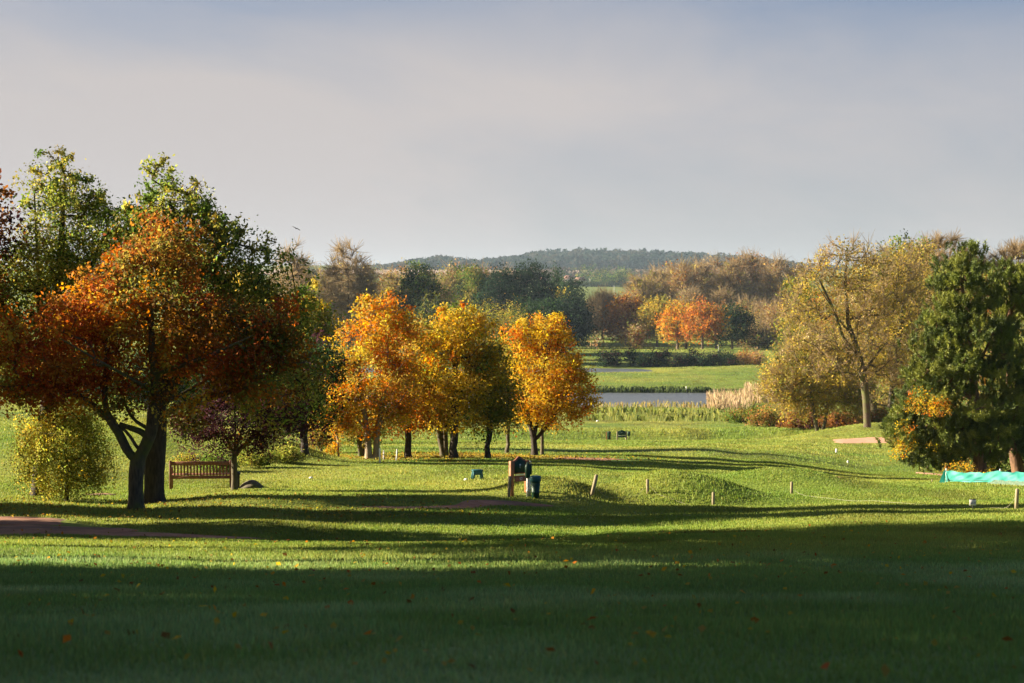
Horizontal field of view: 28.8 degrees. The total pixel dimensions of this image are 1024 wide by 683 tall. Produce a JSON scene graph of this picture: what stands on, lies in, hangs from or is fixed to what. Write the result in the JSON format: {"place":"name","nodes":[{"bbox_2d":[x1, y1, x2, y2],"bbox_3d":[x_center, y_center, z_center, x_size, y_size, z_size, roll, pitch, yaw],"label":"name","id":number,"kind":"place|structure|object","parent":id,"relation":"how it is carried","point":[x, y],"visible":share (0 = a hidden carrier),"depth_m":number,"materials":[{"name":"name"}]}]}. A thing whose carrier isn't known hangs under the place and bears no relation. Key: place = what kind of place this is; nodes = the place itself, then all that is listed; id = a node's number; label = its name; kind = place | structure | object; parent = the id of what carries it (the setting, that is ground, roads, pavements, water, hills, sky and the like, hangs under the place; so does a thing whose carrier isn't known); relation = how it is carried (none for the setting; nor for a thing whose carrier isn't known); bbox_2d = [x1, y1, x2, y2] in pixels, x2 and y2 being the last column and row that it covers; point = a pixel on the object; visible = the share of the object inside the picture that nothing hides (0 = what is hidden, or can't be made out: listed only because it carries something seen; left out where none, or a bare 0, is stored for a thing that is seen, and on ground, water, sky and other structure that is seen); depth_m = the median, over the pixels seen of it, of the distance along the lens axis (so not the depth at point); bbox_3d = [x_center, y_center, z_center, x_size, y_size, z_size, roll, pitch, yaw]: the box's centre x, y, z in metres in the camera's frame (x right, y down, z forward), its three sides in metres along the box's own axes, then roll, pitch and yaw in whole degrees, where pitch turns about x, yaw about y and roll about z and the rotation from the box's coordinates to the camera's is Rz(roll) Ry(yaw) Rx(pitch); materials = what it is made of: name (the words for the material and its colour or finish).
{"place":"outdoors","nodes":[
{"label":"outdoors","id":0,"kind":"place"},
{"bbox_2d":[0,516,64,524],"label":"path","id":1,"kind":"structure","parent":0,"point":[7,520],"depth_m":45.85,"materials":[{"name":"brown gravel"}]},
{"bbox_2d":[0,525,273,539],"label":"path","id":2,"kind":"structure","parent":0,"point":[32,529],"depth_m":42.56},
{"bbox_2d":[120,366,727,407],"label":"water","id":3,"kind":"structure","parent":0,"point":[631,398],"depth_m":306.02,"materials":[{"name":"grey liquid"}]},
{"bbox_2d":[364,500,552,508],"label":"path","id":4,"kind":"structure","parent":0,"point":[470,503],"depth_m":54.05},
{"bbox_2d":[0,265,1023,682],"bbox_3d":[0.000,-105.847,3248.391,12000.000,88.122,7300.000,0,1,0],"label":"ground","id":5,"kind":"structure","parent":0,"point":[674,379],"depth_m":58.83,"materials":[{"name":"green plant"}]},
{"bbox_2d":[0,168,45,374],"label":"cherry tree","id":6,"kind":"object","parent":5,"relation":"on","point":[7,219],"visible":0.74,"depth_m":56.00,"materials":[{"name":"orange plant"}]},
{"bbox_2d":[0,393,128,500],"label":"bush","id":7,"kind":"object","parent":5,"relation":"on","point":[68,429],"visible":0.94,"depth_m":55.82,"materials":[{"name":"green plant"}]},
{"bbox_2d":[0,144,145,495],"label":"birch tree","id":8,"kind":"object","parent":5,"relation":"on","point":[59,259],"visible":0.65,"depth_m":56.54,"materials":[{"name":"green plant"}]},
{"bbox_2d":[99,350,199,408],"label":"tree","id":9,"kind":"object","parent":5,"relation":"on","point":[146,399],"visible":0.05,"depth_m":134.55,"materials":[{"name":"orange plant"}]},
{"bbox_2d":[0,205,345,509],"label":"maple tree","id":10,"kind":"object","parent":5,"relation":"on","point":[96,330],"visible":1,"depth_m":51.61,"materials":[{"name":"orange plant"}]},
{"bbox_2d":[169,460,230,489],"bbox_3d":[-9.739,4.162,62.386,1.935,0.920,0.602,0,1,-5],"label":"park bench","id":11,"kind":"object","parent":5,"relation":"on","point":[217,475],"visible":0.93,"depth_m":62.11,"materials":[{"name":"brown wood"}]},
{"bbox_2d":[78,152,345,503],"bbox_3d":[-8.348,-0.355,55.371,7.083,9.817,4.818,1,1,22],"label":"apple tree","id":12,"kind":"object","parent":5,"relation":"on","point":[154,490],"visible":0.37,"depth_m":55.26,"materials":[{"name":"green plant"}]},
{"bbox_2d":[192,449,246,471],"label":"weed clump","id":13,"kind":"object","parent":5,"relation":"on","point":[213,458],"visible":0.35,"depth_m":72.86,"materials":[{"name":"green plant"}]},
{"bbox_2d":[167,383,324,490],"bbox_3d":[-8.036,2.768,59.979,5.025,3.728,2.894,0,1,-13],"label":"plum tree","id":14,"kind":"object","parent":5,"relation":"on","point":[235,448],"visible":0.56,"depth_m":59.86,"materials":[{"name":"purple plant"}]},
{"bbox_2d":[227,447,280,467],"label":"weed clump","id":15,"kind":"object","parent":5,"relation":"on","point":[262,461],"visible":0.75,"depth_m":74.78,"materials":[{"name":"green plant"}]},
{"bbox_2d":[267,442,308,462],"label":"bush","id":16,"kind":"object","parent":5,"relation":"on","point":[290,455],"visible":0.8,"depth_m":78.85,"materials":[{"name":"green plant"}]},
{"bbox_2d":[265,234,316,321],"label":"bare tree","id":17,"kind":"object","parent":5,"relation":"on","point":[296,268],"visible":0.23,"depth_m":478.75,"materials":[{"name":"bark"},{"name":"twigs"}]},
{"bbox_2d":[236,324,359,455],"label":"dark tree","id":18,"kind":"object","parent":5,"relation":"on","point":[306,426],"visible":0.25,"depth_m":81.85,"materials":[{"name":"green plant"}]},
{"bbox_2d":[269,277,346,445],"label":"dense tree","id":19,"kind":"object","parent":5,"relation":"on","point":[327,322],"visible":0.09,"depth_m":107.64,"materials":[{"name":"green plant"}]},
{"bbox_2d":[299,416,347,451],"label":"shrub","id":20,"kind":"object","parent":5,"relation":"on","point":[319,439],"visible":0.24,"depth_m":95.87,"materials":[{"name":"green plant"}]},
{"bbox_2d":[315,272,354,347],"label":"tree","id":21,"kind":"object","parent":5,"relation":"on","point":[322,290],"visible":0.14,"depth_m":499.15,"materials":[{"name":"green plant"}]},
{"bbox_2d":[307,386,372,456],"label":"sapling","id":22,"kind":"object","parent":5,"relation":"on","point":[348,421],"visible":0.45,"depth_m":84.94,"materials":[{"name":"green plant"}]},
{"bbox_2d":[316,234,382,353],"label":"bare tree","id":23,"kind":"object","parent":5,"relation":"on","point":[360,284],"visible":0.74,"depth_m":478.32,"materials":[{"name":"bark"},{"name":"twigs"}]},
{"bbox_2d":[319,409,390,456],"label":"sapling","id":24,"kind":"object","parent":5,"relation":"on","point":[361,447],"visible":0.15,"depth_m":88.79,"materials":[{"name":"orange plant"}]},
{"bbox_2d":[310,287,440,458],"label":"field maple","id":25,"kind":"object","parent":5,"relation":"on","point":[392,366],"visible":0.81,"depth_m":85.73,"materials":[{"name":"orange plant"}]},
{"bbox_2d":[366,263,409,352],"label":"tree","id":26,"kind":"object","parent":5,"relation":"on","point":[387,281],"visible":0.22,"depth_m":498.79,"materials":[{"name":"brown plant"}]},
{"bbox_2d":[373,312,449,457],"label":"field maple","id":27,"kind":"object","parent":5,"relation":"on","point":[421,423],"visible":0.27,"depth_m":88.65,"materials":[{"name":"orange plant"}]},
{"bbox_2d":[389,257,451,351],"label":"oak tree","id":28,"kind":"object","parent":5,"relation":"on","point":[410,283],"visible":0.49,"depth_m":478.45,"materials":[{"name":"green plant"}]},
{"bbox_2d":[411,289,452,355],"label":"oak tree","id":29,"kind":"object","parent":5,"relation":"on","point":[431,312],"visible":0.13,"depth_m":439.74,"materials":[{"name":"green plant"}]},
{"bbox_2d":[401,381,475,455],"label":"field maple","id":30,"kind":"object","parent":5,"relation":"on","point":[442,439],"visible":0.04,"depth_m":90.92,"materials":[{"name":"brown plant"}]},
{"bbox_2d":[421,270,466,335],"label":"tree","id":31,"kind":"object","parent":5,"relation":"on","point":[450,289],"visible":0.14,"depth_m":539.26,"materials":[{"name":"green plant"}]},
{"bbox_2d":[436,260,470,332],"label":"evergreen tree","id":32,"kind":"object","parent":5,"relation":"on","point":[451,277],"visible":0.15,"depth_m":608.09,"materials":[{"name":"green plant"}]},
{"bbox_2d":[404,295,516,458],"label":"field maple","id":33,"kind":"object","parent":5,"relation":"on","point":[455,391],"visible":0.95,"depth_m":87.64,"materials":[{"name":"yellow plant"}]},
{"bbox_2d":[449,259,492,340],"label":"evergreen tree","id":34,"kind":"object","parent":5,"relation":"on","point":[473,278],"visible":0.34,"depth_m":597.51,"materials":[{"name":"green plant"}]},
{"bbox_2d":[442,293,531,355],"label":"willow tree","id":35,"kind":"object","parent":5,"relation":"on","point":[508,313],"visible":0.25,"depth_m":329.64,"materials":[{"name":"yellow plant"}]},
{"bbox_2d":[458,326,533,457],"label":"field maple","id":36,"kind":"object","parent":5,"relation":"on","point":[505,412],"visible":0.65,"depth_m":88.60,"materials":[{"name":"yellow plant"}]},
{"bbox_2d":[467,260,531,340],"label":"evergreen tree","id":37,"kind":"object","parent":5,"relation":"on","point":[492,287],"visible":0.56,"depth_m":587.27,"materials":[{"name":"green plant"}]},
{"bbox_2d":[0,441,1022,676],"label":"fallen leaves","id":38,"kind":"object","parent":5,"relation":"on","point":[885,670],"visible":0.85,"depth_m":30.18,"materials":[{"name":"orange plant"}]},
{"bbox_2d":[496,345,532,452],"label":"field maple","id":39,"kind":"object","parent":5,"relation":"on","point":[507,433],"visible":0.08,"depth_m":98.06,"materials":[{"name":"yellow plant"}]},
{"bbox_2d":[509,456,528,495],"bbox_3d":[0.222,3.863,57.088,0.680,1.140,0.165,-1,2,-38],"label":"tee sign","id":40,"kind":"object","parent":5,"relation":"on","point":[517,465],"visible":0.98,"depth_m":57.01,"materials":[{"name":"brown wood"}]},
{"bbox_2d":[502,296,543,357],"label":"waterside tree","id":41,"kind":"object","parent":5,"relation":"on","point":[521,309],"visible":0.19,"depth_m":435.30,"materials":[{"name":"green plant"}]},
{"bbox_2d":[488,254,567,331],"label":"evergreen tree","id":42,"kind":"object","parent":5,"relation":"on","point":[527,277],"visible":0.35,"depth_m":587.26,"materials":[{"name":"green plant"}]},
{"bbox_2d":[530,475,540,497],"bbox_3d":[0.668,4.132,56.616,0.324,0.640,0.322,0,1,0],"label":"litter bin","id":43,"kind":"object","parent":5,"relation":"on","point":[535,480],"visible":1,"depth_m":56.51,"materials":[{"name":"green paint"}]},
{"bbox_2d":[524,299,562,358],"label":"waterside tree","id":44,"kind":"object","parent":5,"relation":"on","point":[542,306],"visible":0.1,"depth_m":451.00,"materials":[{"name":"green plant"}]},
{"bbox_2d":[515,293,578,339],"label":"evergreen tree","id":45,"kind":"object","parent":5,"relation":"on","point":[564,312],"visible":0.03,"depth_m":558.72,"materials":[{"name":"green plant"}]},
{"bbox_2d":[491,310,605,454],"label":"field maple","id":46,"kind":"object","parent":5,"relation":"on","point":[551,400],"visible":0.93,"depth_m":92.62,"materials":[{"name":"orange plant"}]},
{"bbox_2d":[537,303,577,357],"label":"waterside tree","id":47,"kind":"object","parent":5,"relation":"on","point":[553,310],"visible":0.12,"depth_m":439.91,"materials":[{"name":"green plant"}]},
{"bbox_2d":[555,275,588,319],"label":"evergreen tree","id":48,"kind":"object","parent":5,"relation":"on","point":[571,283],"visible":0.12,"depth_m":629.05,"materials":[{"name":"green plant"}]},
{"bbox_2d":[545,285,600,346],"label":"round tree","id":49,"kind":"object","parent":5,"relation":"on","point":[580,310],"visible":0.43,"depth_m":572.78,"materials":[{"name":"green plant"}]},
{"bbox_2d":[584,282,621,338],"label":"bare tree","id":50,"kind":"object","parent":5,"relation":"on","point":[600,298],"visible":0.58,"depth_m":637.32,"materials":[{"name":"brown plant"}]},
{"bbox_2d":[593,349,613,366],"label":"shore bush","id":51,"kind":"object","parent":5,"relation":"on","point":[605,362],"visible":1,"depth_m":427.70,"materials":[{"name":"green plant"}]},
{"bbox_2d":[600,266,633,286],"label":"distant tree","id":52,"kind":"object","parent":5,"relation":"on","point":[619,278],"visible":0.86,"depth_m":1825.88,"materials":[{"name":"green plant"}]},
{"bbox_2d":[592,290,655,344],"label":"beech tree","id":53,"kind":"object","parent":5,"relation":"on","point":[625,310],"visible":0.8,"depth_m":588.40,"materials":[{"name":"brown plant"}]},
{"bbox_2d":[536,265,711,280],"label":"treetops","id":54,"kind":"object","parent":5,"relation":"on","point":[571,269],"visible":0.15,"depth_m":2261.88,"materials":[{"name":"brown plant"}]},
{"bbox_2d":[622,342,643,365],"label":"shore bush","id":55,"kind":"object","parent":5,"relation":"on","point":[630,357],"visible":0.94,"depth_m":431.96,"materials":[{"name":"green plant"}]},
{"bbox_2d":[619,317,654,348],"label":"bush","id":56,"kind":"object","parent":5,"relation":"on","point":[635,337],"visible":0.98,"depth_m":551.25,"materials":[{"name":"brown plant"}]},
{"bbox_2d":[617,269,667,318],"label":"tree","id":57,"kind":"object","parent":5,"relation":"on","point":[645,290],"visible":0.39,"depth_m":697.56,"materials":[{"name":"brown plant"}]},
{"bbox_2d":[582,385,710,392],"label":"reeds","id":58,"kind":"object","parent":5,"relation":"on","point":[642,389],"visible":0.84,"depth_m":321.17,"materials":[{"name":"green plant"}]},
{"bbox_2d":[627,293,676,346],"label":"maple tree","id":59,"kind":"object","parent":5,"relation":"on","point":[643,317],"visible":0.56,"depth_m":570.87,"materials":[{"name":"yellow plant"}]},
{"bbox_2d":[594,399,713,407],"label":"reeds","id":60,"kind":"object","parent":5,"relation":"on","point":[674,405],"visible":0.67,"depth_m":266.12,"materials":[{"name":"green plant"}]},
{"bbox_2d":[636,260,678,319],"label":"tree","id":61,"kind":"object","parent":5,"relation":"on","point":[654,274],"visible":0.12,"depth_m":722.59,"materials":[{"name":"brown plant"}]},
{"bbox_2d":[651,296,695,348],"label":"maple tree","id":62,"kind":"object","parent":5,"relation":"on","point":[667,325],"visible":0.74,"depth_m":543.78,"materials":[{"name":"orange plant"}]},
{"bbox_2d":[660,253,706,307],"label":"tree","id":63,"kind":"object","parent":5,"relation":"on","point":[686,278],"visible":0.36,"depth_m":697.93,"materials":[{"name":"brown plant"}]},
{"bbox_2d":[666,282,707,310],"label":"tree","id":64,"kind":"object","parent":5,"relation":"on","point":[688,297],"visible":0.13,"depth_m":638.52,"materials":[{"name":"brown plant"}]},
{"bbox_2d":[686,253,718,301],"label":"tree","id":65,"kind":"object","parent":5,"relation":"on","point":[704,269],"visible":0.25,"depth_m":722.62,"materials":[{"name":"brown plant"}]},
{"bbox_2d":[675,288,731,348],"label":"maple tree","id":66,"kind":"object","parent":5,"relation":"on","point":[708,326],"visible":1,"depth_m":528.52,"materials":[{"name":"orange plant"}]},
{"bbox_2d":[693,250,726,290],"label":"tree","id":67,"kind":"object","parent":5,"relation":"on","point":[715,263],"visible":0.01,"depth_m":749.30,"materials":[{"name":"brown plant"}]},
{"bbox_2d":[700,281,743,338],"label":"tree","id":68,"kind":"object","parent":5,"relation":"on","point":[720,298],"visible":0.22,"depth_m":638.41,"materials":[{"name":"brown plant"}]},
{"bbox_2d":[705,254,755,303],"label":"tree","id":69,"kind":"object","parent":5,"relation":"on","point":[737,283],"visible":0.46,"depth_m":698.11,"materials":[{"name":"brown plant"}]},
{"bbox_2d":[705,300,763,348],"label":"maple tree","id":70,"kind":"object","parent":5,"relation":"on","point":[737,330],"visible":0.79,"depth_m":536.31,"materials":[{"name":"green plant"}]},
{"bbox_2d":[705,382,776,410],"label":"reeds","id":71,"kind":"object","parent":5,"relation":"on","point":[736,398],"visible":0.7,"depth_m":281.42,"materials":[{"name":"beige plant"}]},
{"bbox_2d":[717,398,765,422],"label":"bramble bush","id":72,"kind":"object","parent":5,"relation":"on","point":[738,416],"visible":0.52,"depth_m":214.77,"materials":[{"name":"green plant"}]},
{"bbox_2d":[720,246,767,304],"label":"tree","id":73,"kind":"object","parent":5,"relation":"on","point":[753,265],"visible":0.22,"depth_m":721.99,"materials":[{"name":"brown plant"}]},
{"bbox_2d":[730,289,768,315],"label":"tree","id":74,"kind":"object","parent":5,"relation":"on","point":[747,302],"visible":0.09,"depth_m":619.24,"materials":[{"name":"brown plant"}]},
{"bbox_2d":[733,317,776,348],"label":"tree","id":75,"kind":"object","parent":5,"relation":"on","point":[761,340],"visible":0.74,"depth_m":558.31,"materials":[{"name":"brown plant"}]},
{"bbox_2d":[745,296,777,326],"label":"tree","id":76,"kind":"object","parent":5,"relation":"on","point":[757,312],"visible":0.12,"depth_m":598.29,"materials":[{"name":"brown plant"}]},
{"bbox_2d":[744,403,797,426],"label":"bramble bush","id":77,"kind":"object","parent":5,"relation":"on","point":[756,418],"visible":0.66,"depth_m":199.74,"materials":[{"name":"brown plant"}]},
{"bbox_2d":[753,249,799,306],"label":"tree","id":78,"kind":"object","parent":5,"relation":"on","point":[775,273],"visible":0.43,"depth_m":698.24,"materials":[{"name":"brown plant"}]},
{"bbox_2d":[755,291,800,331],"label":"tree","id":79,"kind":"object","parent":5,"relation":"on","point":[771,311],"visible":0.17,"depth_m":588.62,"materials":[{"name":"plant"}]},
{"bbox_2d":[766,311,805,348],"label":"tree","id":80,"kind":"object","parent":5,"relation":"on","point":[774,330],"visible":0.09,"depth_m":538.91,"materials":[{"name":"green plant"}]},
{"bbox_2d":[775,405,832,428],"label":"bramble bush","id":81,"kind":"object","parent":5,"relation":"on","point":[798,423],"visible":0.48,"depth_m":191.78,"materials":[{"name":"brown plant"}]},
{"bbox_2d":[767,263,845,413],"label":"tall tree","id":82,"kind":"object","parent":5,"relation":"on","point":[792,326],"visible":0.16,"depth_m":239.05,"materials":[{"name":"yellow plant"}]},
{"bbox_2d":[747,319,888,431],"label":"willow tree","id":83,"kind":"object","parent":5,"relation":"on","point":[846,397],"visible":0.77,"depth_m":184.01,"materials":[{"name":"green plant"}]},
{"bbox_2d":[818,408,862,426],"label":"bramble bush","id":84,"kind":"object","parent":5,"relation":"on","point":[831,422],"visible":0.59,"depth_m":189.68,"materials":[{"name":"brown plant"}]},
{"bbox_2d":[769,227,931,426],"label":"willow tree","id":85,"kind":"object","parent":5,"relation":"on","point":[853,348],"visible":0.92,"depth_m":164.44,"materials":[{"name":"yellow plant"}]},
{"bbox_2d":[801,263,909,401],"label":"tall tree","id":86,"kind":"object","parent":5,"relation":"on","point":[822,297],"visible":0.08,"depth_m":234.80,"materials":[{"name":"yellow plant"}]},
{"bbox_2d":[833,437,897,442],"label":"sand","id":87,"kind":"structure","parent":5,"relation":"on","point":[863,440],"depth_m":161.59,"materials":[{"name":"beige sand"}]},
{"bbox_2d":[827,238,938,413],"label":"willow tree","id":88,"kind":"object","parent":5,"relation":"on","point":[900,320],"visible":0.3,"depth_m":193.91,"materials":[{"name":"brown plant"}]},
{"bbox_2d":[860,401,919,423],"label":"bramble bush","id":89,"kind":"object","parent":5,"relation":"on","point":[876,419],"visible":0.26,"depth_m":184.81,"materials":[{"name":"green plant"}]},
{"bbox_2d":[855,228,940,322],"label":"tall tree","id":90,"kind":"object","parent":5,"relation":"on","point":[898,238],"visible":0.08,"depth_m":249.57,"materials":[{"name":"brown plant"}]},
{"bbox_2d":[860,235,966,421],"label":"willow tree","id":91,"kind":"object","parent":5,"relation":"on","point":[929,250],"visible":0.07,"depth_m":204.04,"materials":[{"name":"yellow plant"}]},
{"bbox_2d":[888,385,992,476],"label":"shrub","id":92,"kind":"object","parent":5,"relation":"on","point":[934,411],"visible":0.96,"depth_m":93.60,"materials":[{"name":"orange plant"}]},
{"bbox_2d":[906,226,978,314],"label":"bare tree","id":93,"kind":"object","parent":5,"relation":"on","point":[938,238],"visible":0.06,"depth_m":259.04,"materials":[{"name":"brown plant"}]},
{"bbox_2d":[873,239,1023,472],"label":"pine tree","id":94,"kind":"object","parent":5,"relation":"on","point":[943,357],"visible":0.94,"depth_m":94.33,"materials":[{"name":"green plant"}]},
{"bbox_2d":[939,468,1023,485],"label":"net fence","id":95,"kind":"object","parent":5,"relation":"on","point":[1004,478],"visible":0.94,"depth_m":71.18,"materials":[{"name":"fabric"}]},
{"bbox_2d":[952,442,1023,472],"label":"shrub","id":96,"kind":"object","parent":5,"relation":"on","point":[990,466],"visible":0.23,"depth_m":107.73,"materials":[{"name":"orange plant"}]},
{"bbox_2d":[975,237,1023,319],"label":"bare tree","id":97,"kind":"object","parent":5,"relation":"on","point":[1013,250],"visible":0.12,"depth_m":258.98,"materials":[{"name":"bark"},{"name":"wood"}]},
{"bbox_2d":[979,251,1023,472],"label":"pine tree","id":98,"kind":"object","parent":5,"relation":"on","point":[1009,280],"visible":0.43,"depth_m":96.50,"materials":[{"name":"green plant"}]},
{"bbox_2d":[0,0,1023,264],"label":"sky","id":99,"kind":"structure","parent":0,"point":[406,129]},
{"bbox_2d":[559,405,764,421],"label":"rough grass","id":100,"kind":"structure","parent":0,"point":[675,410],"depth_m":233.34,"materials":[{"name":"green plant"}]},
{"bbox_3d":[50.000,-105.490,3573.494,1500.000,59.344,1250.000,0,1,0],"label":"hills","id":101,"kind":"structure","parent":0,"visible":0},
{"bbox_2d":[349,247,849,269],"bbox_3d":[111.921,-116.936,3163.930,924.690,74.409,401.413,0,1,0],"label":"wood","id":102,"kind":"object","parent":101,"relation":"on","point":[615,257],"visible":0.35,"depth_m":3012.46,"materials":[{"name":"green plant"}]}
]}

